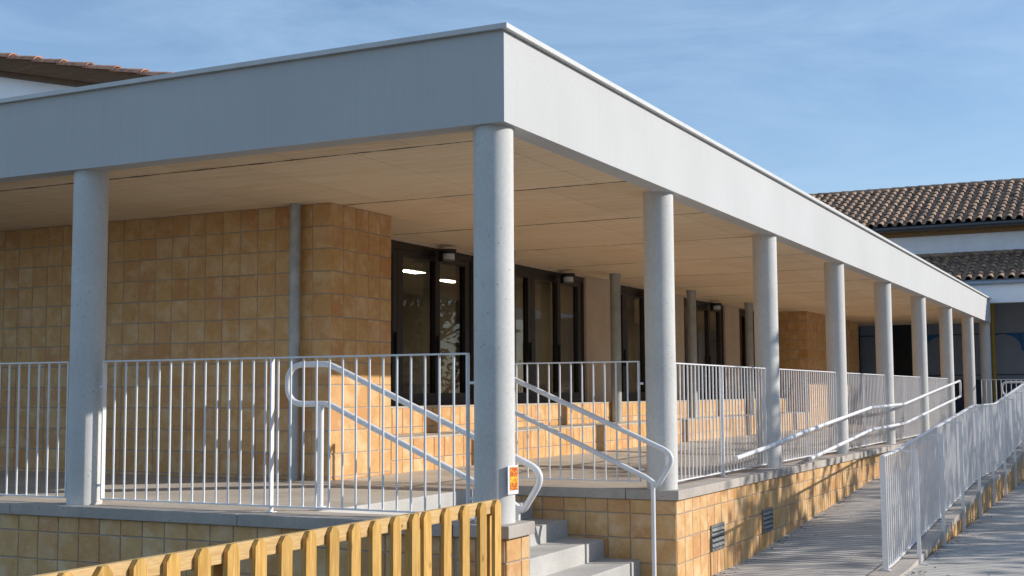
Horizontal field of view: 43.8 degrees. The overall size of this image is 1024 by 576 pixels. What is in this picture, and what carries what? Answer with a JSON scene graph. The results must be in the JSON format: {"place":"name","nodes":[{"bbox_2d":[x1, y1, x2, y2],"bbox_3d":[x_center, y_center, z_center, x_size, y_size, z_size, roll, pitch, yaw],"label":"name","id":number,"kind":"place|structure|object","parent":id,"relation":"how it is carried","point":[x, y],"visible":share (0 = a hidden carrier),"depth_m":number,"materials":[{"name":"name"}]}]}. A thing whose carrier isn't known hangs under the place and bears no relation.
{"place":"outdoors","nodes":[
{"label":"outdoors","id":0,"kind":"place"},
{"bbox_2d":[403,383,415,392],"bbox_3d":[-1.518,1.721,16.456,0.400,0.970,0.400,-4,-6,40],"label":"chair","id":1,"kind":"object","parent":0,"point":[406,385],"visible":0.2,"depth_m":16.40,"materials":[{"name":"black plastic"}]},
{"bbox_2d":[416,384,429,392],"bbox_3d":[-1.293,1.775,17.125,0.400,0.970,0.400,3,-6,-32],"label":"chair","id":2,"kind":"object","parent":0,"point":[421,385],"visible":0.09,"depth_m":16.98,"materials":[{"name":"black plastic"}]},
{"bbox_2d":[0,419,914,510],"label":"terrace floor","id":3,"kind":"structure","parent":0,"point":[375,487],"depth_m":12.38,"materials":[{"name":"concrete"}]},
{"bbox_2d":[0,22,992,523],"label":"school building","id":4,"kind":"structure","parent":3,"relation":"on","point":[148,216],"depth_m":12.85,"materials":[{"name":"paint"}]},
{"bbox_2d":[288,203,300,480],"bbox_3d":[-2.123,0.521,12.424,0.116,2.710,0.116,-3,-5,27],"label":"downpipe","id":5,"kind":"object","parent":4,"relation":"attached to","point":[294,283],"visible":0.88,"depth_m":12.40,"materials":[{"name":"metal"}]},
{"bbox_2d":[403,267,429,273],"bbox_3d":[-1.504,-0.255,18.909,0.340,0.036,0.600,-3,-5,27],"label":"ceiling light","id":6,"kind":"object","parent":4,"relation":"attached to","point":[409,270],"visible":0.68,"depth_m":18.83,"materials":[{"name":"white plastic"}]},
{"bbox_2d":[390,240,473,405],"bbox_3d":[-1.129,0.465,15.834,0.135,1.975,2.560,-3,-5,27],"label":"door","id":7,"kind":"structure","parent":4,"relation":"in","point":[399,250],"depth_m":16.08,"materials":[{"name":"brown metal"}]},
{"bbox_2d":[429,277,454,282],"bbox_3d":[-1.032,-0.124,20.513,0.340,0.036,0.600,-3,-5,27],"label":"ceiling light","id":8,"kind":"object","parent":4,"relation":"attached to","point":[447,279],"visible":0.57,"depth_m":20.35,"materials":[{"name":"white plastic"}]},
{"bbox_2d":[439,249,456,261],"bbox_3d":[-0.810,-0.412,16.103,0.220,0.155,0.200,-3,-5,27],"label":"wall lamp","id":9,"kind":"object","parent":4,"relation":"attached to","point":[445,255],"visible":1,"depth_m":16.04,"materials":[{"name":"black plastic"}]},
{"bbox_2d":[507,465,517,494],"bbox_3d":[0.007,1.309,8.692,0.007,0.196,0.136,-3,-6,31],"label":"sign plate","id":10,"kind":"object","parent":4,"relation":"attached to","point":[512,479],"visible":1,"depth_m":8.68,"materials":[{"name":"orange plastic"}]},
{"bbox_2d":[515,264,584,402],"bbox_3d":[0.530,0.730,19.130,0.135,1.975,2.560,-3,-5,27],"label":"window","id":11,"kind":"structure","parent":4,"relation":"in","point":[529,275],"depth_m":19.33,"materials":[{"name":"brown metal"}]},
{"bbox_2d":[560,273,574,283],"bbox_3d":[0.850,-0.147,19.399,0.220,0.155,0.200,-3,-5,27],"label":"wall lamp","id":12,"kind":"object","parent":4,"relation":"attached to","point":[565,278],"visible":1,"depth_m":19.33,"materials":[{"name":"black plastic"}]},
{"bbox_2d":[515,361,644,481],"bbox_3d":[0.579,1.258,12.071,1.427,1.112,0.040,-3,-5,27],"label":"railing","id":13,"kind":"object","parent":4,"relation":"attached to","point":[639,416],"visible":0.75,"depth_m":12.01,"materials":[{"name":"white metal"}]},
{"bbox_2d":[620,285,645,400],"bbox_3d":[2.190,0.995,22.427,0.135,1.975,2.560,-3,-5,27],"label":"window","id":14,"kind":"structure","parent":4,"relation":"in","point":[625,291],"depth_m":22.02,"materials":[{"name":"brown metal"}]},
{"bbox_2d":[684,298,724,399],"bbox_3d":[3.849,1.260,25.723,0.135,1.975,2.560,-3,-5,27],"label":"window","id":15,"kind":"structure","parent":4,"relation":"in","point":[701,305],"depth_m":26.04,"materials":[{"name":"brown metal"}]},
{"bbox_2d":[710,303,721,310],"bbox_3d":[4.169,0.382,25.992,0.220,0.155,0.200,-3,-5,27],"label":"wall lamp","id":16,"kind":"object","parent":4,"relation":"attached to","point":[714,306],"visible":1,"depth_m":25.93,"materials":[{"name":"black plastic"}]},
{"bbox_2d":[739,309,754,398],"bbox_3d":[5.508,1.524,29.020,0.135,1.975,2.560,-3,-5,27],"label":"window","id":17,"kind":"structure","parent":4,"relation":"in","point":[741,311],"depth_m":28.34,"materials":[{"name":"black glass"}]},
{"bbox_2d":[734,380,961,460],"bbox_3d":[5.987,1.953,20.411,0.184,1.088,16.935,-3,-5,27],"label":"handrail","id":18,"kind":"object","parent":4,"relation":"attached to","point":[773,444],"visible":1,"depth_m":17.73,"materials":[{"name":"white metal"}]},
{"bbox_2d":[0,0,1023,193],"label":"sky","id":19,"kind":"structure","parent":0,"point":[823,96],"materials":[{"name":"blue"}]},
{"bbox_2d":[904,480,1023,575],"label":"path","id":20,"kind":"structure","parent":0,"point":[996,548],"depth_m":14.27,"materials":[{"name":"concrete"}]},
{"bbox_2d":[713,486,991,575],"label":"leaf litter","id":21,"kind":"object","parent":20,"relation":"on","point":[850,516],"visible":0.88,"depth_m":13.98,"materials":[{"name":"brown plant"}]},
{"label":"landing pavement","id":22,"kind":"structure","parent":0,"visible":0},
{"bbox_2d":[1001,381,1023,395],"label":"handrail","id":23,"kind":"object","parent":22,"relation":"on","point":[1002,391],"visible":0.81,"depth_m":31.33,"materials":[{"name":"white metal"}]},
{"label":"ground","id":24,"kind":"structure","parent":0,"visible":0},
{"bbox_2d":[0,53,173,98],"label":"gabled building","id":25,"kind":"structure","parent":24,"relation":"on","point":[20,75],"depth_m":18.01,"materials":[{"name":"tile"}]},
{"bbox_2d":[33,513,419,575],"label":"picket fence","id":26,"kind":"object","parent":24,"relation":"on","point":[221,560],"visible":1,"depth_m":6.30,"materials":[{"name":"yellow wood"}]},
{"bbox_2d":[0,497,529,575],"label":"retaining wall","id":27,"kind":"structure","parent":24,"relation":"on","point":[40,536],"depth_m":9.92,"materials":[{"name":"tile"}]},
{"bbox_2d":[0,361,68,497],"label":"railing","id":28,"kind":"object","parent":27,"relation":"on","point":[37,440],"visible":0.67,"depth_m":10.73,"materials":[{"name":"white metal"}]},
{"bbox_2d":[97,353,473,512],"bbox_3d":[-1.816,1.107,9.641,3.525,1.168,0.070,-3,-5,27],"label":"railing","id":29,"kind":"object","parent":27,"relation":"on","point":[103,386],"visible":0.93,"depth_m":9.62,"materials":[{"name":"white metal"}]},
{"bbox_2d":[404,499,500,575],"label":"picket fence","id":30,"kind":"object","parent":24,"relation":"on","point":[487,513],"visible":0.77,"depth_m":7.88,"materials":[{"name":"yellow wood"}]},
{"bbox_2d":[317,488,640,575],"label":"staircase","id":31,"kind":"structure","parent":24,"relation":"on","point":[555,550],"depth_m":11.22,"materials":[{"name":"concrete"}]},
{"bbox_2d":[285,361,542,519],"bbox_3d":[-0.778,1.540,9.431,2.228,2.019,0.090,-3,-5,27],"label":"handrail","id":32,"kind":"object","parent":31,"relation":"on","point":[535,468],"visible":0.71,"depth_m":9.57,"materials":[{"name":"white metal"}]},
{"bbox_2d":[515,377,673,575],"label":"handrail","id":33,"kind":"object","parent":31,"relation":"on","point":[664,474],"visible":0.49,"depth_m":11.63,"materials":[{"name":"white metal"}]},
{"bbox_2d":[453,520,534,575],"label":"pier","id":34,"kind":"structure","parent":24,"relation":"on","point":[515,548],"depth_m":8.60,"materials":[{"name":"tile"}]},
{"bbox_2d":[515,435,929,575],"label":"retaining wall","id":35,"kind":"structure","parent":24,"relation":"on","point":[794,493],"depth_m":12.29,"materials":[{"name":"tile"}]},
{"bbox_2d":[710,522,724,551],"bbox_3d":[2.026,2.443,12.515,0.019,0.250,0.420,-3,-5,27],"label":"air vent","id":36,"kind":"object","parent":35,"relation":"attached to","point":[718,536],"visible":1,"depth_m":12.50,"materials":[{"name":"grey metal"}]},
{"bbox_2d":[676,363,766,481],"bbox_3d":[2.219,1.401,13.440,0.070,1.168,3.361,-3,-5,27],"label":"railing","id":37,"kind":"object","parent":35,"relation":"on","point":[722,472],"visible":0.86,"depth_m":13.41,"materials":[{"name":"white metal"}]},
{"bbox_2d":[762,507,773,532],"bbox_3d":[2.842,2.574,14.137,0.019,0.250,0.420,-3,-5,27],"label":"air vent","id":38,"kind":"object","parent":35,"relation":"attached to","point":[767,520],"visible":1,"depth_m":14.12,"materials":[{"name":"grey metal"}]},
{"bbox_2d":[779,369,837,461],"bbox_3d":[3.876,1.665,16.732,0.070,1.168,3.413,-3,-5,27],"label":"railing","id":39,"kind":"object","parent":35,"relation":"on","point":[821,444],"visible":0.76,"depth_m":16.74,"materials":[{"name":"white metal"}]},
{"bbox_2d":[847,373,885,448],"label":"railing","id":40,"kind":"object","parent":35,"relation":"on","point":[864,416],"visible":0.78,"depth_m":20.21,"materials":[{"name":"white metal"}]},
{"bbox_2d":[894,375,921,439],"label":"railing","id":41,"kind":"object","parent":35,"relation":"on","point":[911,388],"visible":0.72,"depth_m":23.60,"materials":[{"name":"white metal"}]},
{"bbox_2d":[928,377,948,428],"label":"railing","id":42,"kind":"object","parent":35,"relation":"on","point":[940,414],"visible":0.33,"depth_m":26.92,"materials":[{"name":"white metal"}]},
{"bbox_2d":[990,303,997,401],"bbox_3d":[13.885,2.108,36.676,0.107,3.520,0.110,-3,-5,27],"label":"pipe","id":43,"kind":"object","parent":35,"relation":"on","point":[993,342],"visible":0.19,"depth_m":36.66,"materials":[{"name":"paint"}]},
{"bbox_2d":[711,454,934,575],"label":"ramp","id":44,"kind":"structure","parent":24,"relation":"on","point":[848,545],"depth_m":14.10,"materials":[{"name":"concrete"}]},
{"bbox_2d":[809,178,1023,419],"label":"building","id":45,"kind":"structure","parent":24,"relation":"on","point":[971,233],"depth_m":38.07,"materials":[{"name":"brown tile"}]},
{"bbox_2d":[858,326,861,418],"bbox_3d":[10.484,2.590,38.761,0.260,2.900,0.033,-3,-5,27],"label":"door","id":46,"kind":"structure","parent":45,"relation":"in","point":[858,326],"depth_m":38.74,"materials":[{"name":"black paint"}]},
{"bbox_2d":[892,325,913,419],"bbox_3d":[11.718,2.532,38.145,0.540,2.900,0.033,-3,-5,27],"label":"door","id":47,"kind":"structure","parent":45,"relation":"in","point":[902,337],"depth_m":38.18,"materials":[{"name":"black paint"}]},
{"bbox_2d":[868,442,1023,575],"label":"kerb wall","id":48,"kind":"structure","parent":24,"relation":"on","point":[931,543],"depth_m":16.49,"materials":[{"name":"tile"}]},
{"bbox_2d":[880,441,926,570],"bbox_3d":[4.088,2.215,13.090,0.295,1.221,1.740,-3,-5,27],"label":"railing","id":49,"kind":"object","parent":48,"relation":"on","point":[900,516],"visible":0.99,"depth_m":13.03,"materials":[{"name":"white metal"}]},
{"bbox_2d":[910,427,950,545],"bbox_3d":[4.859,2.285,14.627,0.295,1.327,1.740,-3,-5,27],"label":"railing","id":50,"kind":"object","parent":48,"relation":"on","point":[929,458],"visible":0.85,"depth_m":14.62,"materials":[{"name":"white metal"}]},
{"bbox_2d":[934,416,969,530],"bbox_3d":[5.630,2.353,16.163,0.295,1.430,1.740,-3,-5,27],"label":"railing","id":51,"kind":"object","parent":48,"relation":"on","point":[946,428],"visible":0.9,"depth_m":16.16,"materials":[{"name":"white metal"}]},
{"bbox_2d":[953,406,985,516],"bbox_3d":[6.401,2.413,17.701,0.295,1.516,1.740,-3,-5,27],"label":"railing","id":52,"kind":"object","parent":48,"relation":"on","point":[964,416],"visible":0.88,"depth_m":17.70,"materials":[{"name":"white metal"}]},
{"bbox_2d":[971,404,998,505],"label":"railing","id":53,"kind":"object","parent":48,"relation":"on","point":[980,408],"visible":0.87,"depth_m":19.23,"materials":[{"name":"white metal"}]},
{"bbox_2d":[985,395,1016,495],"bbox_3d":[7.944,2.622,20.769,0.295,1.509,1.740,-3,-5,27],"label":"railing","id":54,"kind":"object","parent":48,"relation":"on","point":[995,436],"visible":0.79,"depth_m":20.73,"materials":[{"name":"white metal"}]},
{"bbox_2d":[981,379,1023,402],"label":"railing","id":55,"kind":"object","parent":48,"relation":"on","point":[996,388],"visible":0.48,"depth_m":31.52,"materials":[{"name":"white metal"}]},
{"bbox_2d":[1006,383,1023,479],"bbox_3d":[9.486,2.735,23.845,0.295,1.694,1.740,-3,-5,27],"label":"railing","id":56,"kind":"object","parent":48,"relation":"on","point":[1012,394],"visible":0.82,"depth_m":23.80,"materials":[{"name":"white metal"}]}
]}

